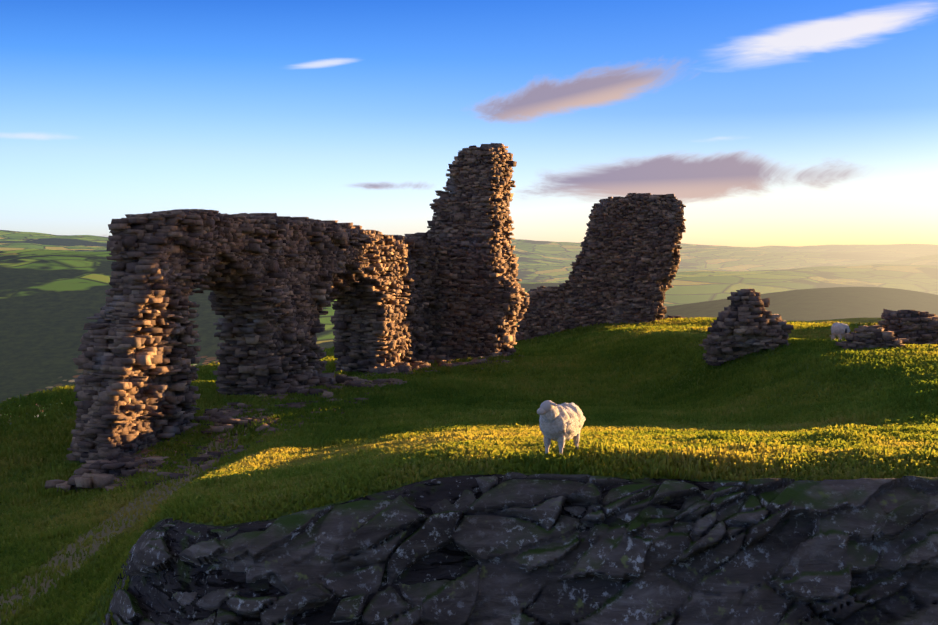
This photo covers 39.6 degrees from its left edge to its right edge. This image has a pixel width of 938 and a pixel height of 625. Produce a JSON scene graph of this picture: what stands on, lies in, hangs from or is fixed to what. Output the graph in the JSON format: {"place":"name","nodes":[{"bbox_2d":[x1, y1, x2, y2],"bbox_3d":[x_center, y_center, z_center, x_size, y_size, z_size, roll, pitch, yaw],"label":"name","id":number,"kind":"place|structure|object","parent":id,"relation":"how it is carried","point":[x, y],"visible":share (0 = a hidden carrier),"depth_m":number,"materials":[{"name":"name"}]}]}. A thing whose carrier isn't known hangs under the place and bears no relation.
{"place":"outdoors","nodes":[
{"label":"outdoors","id":0,"kind":"place"},
{"bbox_2d":[0,230,937,624],"bbox_3d":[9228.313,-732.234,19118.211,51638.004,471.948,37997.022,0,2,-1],"label":"terrain","id":1,"kind":"structure","parent":0,"point":[52,294],"depth_m":2141.06,"materials":[{"name":"green plant"}]},
{"bbox_2d":[66,209,438,462],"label":"wall","id":2,"kind":"structure","parent":1,"relation":"on","point":[274,283],"depth_m":46.78,"materials":[{"name":"stone"}]},
{"bbox_2d":[45,353,519,491],"bbox_3d":[-3.760,3.523,51.463,5.581,2.524,35.308,1,2,19],"label":"fallen rubble","id":3,"kind":"object","parent":1,"relation":"on","point":[100,470],"visible":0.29,"depth_m":41.30,"materials":[{"name":"stone"}]},
{"bbox_2d":[0,317,937,624],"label":"grass tufts","id":4,"kind":"object","parent":1,"relation":"on","point":[672,431],"visible":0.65,"depth_m":34.91,"materials":[{"name":"green plant"}]},
{"bbox_2d":[425,143,529,359],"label":"ruined stone tower","id":5,"kind":"structure","parent":1,"relation":"on","point":[481,306],"depth_m":63.28,"materials":[{"name":"stone"}]},
{"bbox_2d":[100,472,937,624],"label":"outcrop rock","id":6,"kind":"object","parent":1,"relation":"on","point":[785,551],"visible":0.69,"depth_m":18.62,"materials":[{"name":"grey stone"}]},
{"bbox_2d":[537,400,585,455],"bbox_3d":[1.425,1.820,20.585,0.580,0.958,1.269,1,3,27],"label":"sheep","id":7,"kind":"object","parent":1,"relation":"on","point":[560,424],"visible":0.96,"depth_m":20.31},
{"bbox_2d":[515,193,685,340],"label":"fragment","id":8,"kind":"object","parent":1,"relation":"on","point":[625,267],"visible":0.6,"depth_m":78.14,"materials":[{"name":"stone"}]},
{"bbox_2d":[663,315,684,318],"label":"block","id":9,"kind":"structure","parent":1,"relation":"on","point":[670,317],"depth_m":86.67,"materials":[{"name":"stone"}]},
{"bbox_2d":[699,288,793,365],"bbox_3d":[10.267,0.546,48.380,3.399,2.862,2.670,0,2,-1],"label":"masonry lump","id":10,"kind":"object","parent":1,"relation":"on","point":[745,323],"visible":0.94,"depth_m":47.73,"materials":[{"name":"stone"}]},
{"bbox_2d":[830,322,849,340],"bbox_3d":[14.301,0.786,50.328,0.538,0.791,1.190,0,2,-11],"label":"sheep","id":11,"kind":"object","parent":1,"relation":"on","point":[839,330],"visible":1,"depth_m":49.94},
{"bbox_2d":[836,325,909,349],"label":"remains","id":12,"kind":"object","parent":1,"relation":"on","point":[872,336],"visible":0.62,"depth_m":45.69,"materials":[{"name":"stone"}]},
{"bbox_2d":[878,309,937,344],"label":"edge wall","id":13,"kind":"structure","parent":1,"relation":"on","point":[914,327],"depth_m":49.30,"materials":[{"name":"stone"}]},
{"bbox_2d":[0,0,937,246],"label":"sky","id":14,"kind":"structure","parent":0,"point":[796,123],"materials":[{"name":"blue"}]}
]}

